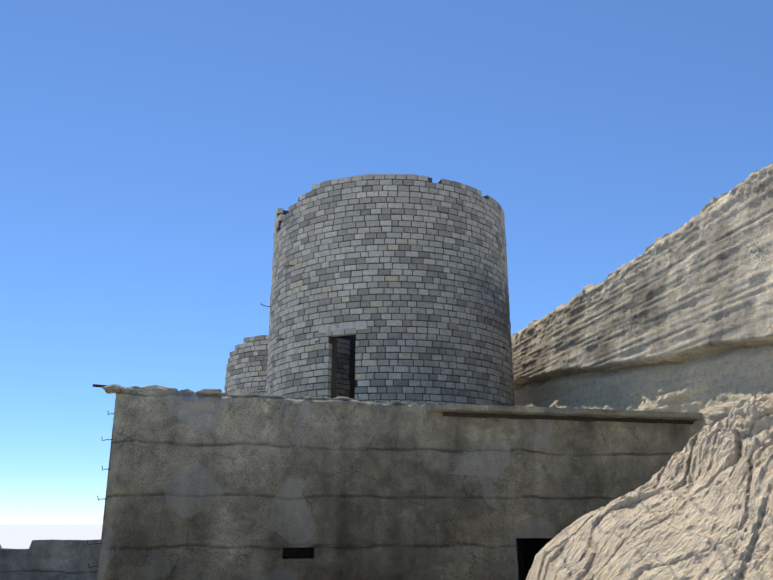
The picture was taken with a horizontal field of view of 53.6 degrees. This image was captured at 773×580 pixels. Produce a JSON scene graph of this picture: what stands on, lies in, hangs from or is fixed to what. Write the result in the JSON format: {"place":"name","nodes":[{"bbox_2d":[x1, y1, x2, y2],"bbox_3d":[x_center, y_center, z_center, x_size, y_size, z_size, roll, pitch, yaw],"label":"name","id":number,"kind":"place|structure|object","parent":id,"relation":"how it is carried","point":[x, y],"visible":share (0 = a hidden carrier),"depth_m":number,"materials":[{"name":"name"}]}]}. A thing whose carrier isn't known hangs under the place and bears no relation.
{"place":"outdoors","nodes":[
{"label":"outdoors","id":0,"kind":"place"},
{"bbox_2d":[0,524,102,548],"bbox_3d":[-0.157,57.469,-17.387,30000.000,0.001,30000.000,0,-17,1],"label":"sea","id":1,"kind":"structure","parent":0,"point":[17,536],"depth_m":3879.16,"materials":[{"name":"white liquid"}]},
{"bbox_2d":[0,0,772,523],"label":"sky","id":2,"kind":"structure","parent":0,"point":[151,150],"materials":[{"name":"blue"}]},
{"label":"terrain","id":3,"kind":"structure","parent":0,"visible":0},
{"bbox_2d":[0,539,100,579],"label":"parapet wall","id":4,"kind":"structure","parent":3,"relation":"on","point":[53,559],"depth_m":22.71,"materials":[{"name":"concrete"}]},
{"bbox_2d":[97,388,691,579],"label":"bunker","id":5,"kind":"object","parent":3,"relation":"on","point":[238,486],"visible":0.73,"depth_m":15.29,"materials":[{"name":"concrete"}]},
{"bbox_2d":[87,384,113,567],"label":"rebar hooks","id":6,"kind":"object","parent":5,"relation":"attached to","point":[97,385],"visible":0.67,"depth_m":14.72,"materials":[{"name":"metal"}]},
{"bbox_2d":[224,335,349,397],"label":"round wall","id":7,"kind":"structure","parent":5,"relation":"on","point":[246,366],"depth_m":29.65,"materials":[{"name":"stone"}]},
{"bbox_2d":[279,537,373,546],"bbox_3d":[-1.168,4.915,14.943,1.860,0.190,0.180,4,-17,-13],"label":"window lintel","id":8,"kind":"structure","parent":5,"relation":"on","point":[328,539],"depth_m":14.88,"materials":[{"name":"concrete"}]},
{"bbox_2d":[102,384,610,409],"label":"roof rubble stones","id":9,"kind":"object","parent":5,"relation":"on","point":[113,388],"visible":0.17,"depth_m":15.00,"materials":[{"name":"grey stone"}]},
{"bbox_2d":[266,174,514,405],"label":"tower","id":10,"kind":"structure","parent":5,"relation":"on","point":[399,282],"depth_m":23.77,"materials":[{"name":"stone"}]},
{"bbox_2d":[258,265,504,389],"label":"iron tower pins","id":11,"kind":"object","parent":10,"relation":"on","point":[299,304],"visible":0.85,"depth_m":24.45,"materials":[{"name":"black metal"}]},
{"bbox_2d":[420,404,701,420],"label":"roof slab","id":12,"kind":"structure","parent":5,"relation":"on","point":[550,411],"depth_m":16.39,"materials":[{"name":"grey concrete"}]},
{"bbox_2d":[443,412,693,423],"bbox_3d":[8.002,3.080,17.657,14.020,0.108,0.024,4,-17,-13],"label":"slab shadow gap","id":13,"kind":"object","parent":5,"relation":"attached to","point":[509,416],"visible":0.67,"depth_m":16.70,"materials":[{"name":"grey concrete"}]},
{"bbox_2d":[511,163,772,436],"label":"cliff","id":14,"kind":"structure","parent":3,"relation":"on","point":[680,319],"depth_m":18.56,"materials":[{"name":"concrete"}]},
{"bbox_2d":[576,192,728,295],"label":"rocks","id":15,"kind":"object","parent":14,"relation":"on","point":[703,209],"depth_m":19.55,"materials":[{"name":"stone"}]},
{"bbox_2d":[526,391,772,579],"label":"foreground rock","id":16,"kind":"object","parent":3,"relation":"on","point":[699,506],"visible":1,"depth_m":4.12,"materials":[{"name":"stone"}]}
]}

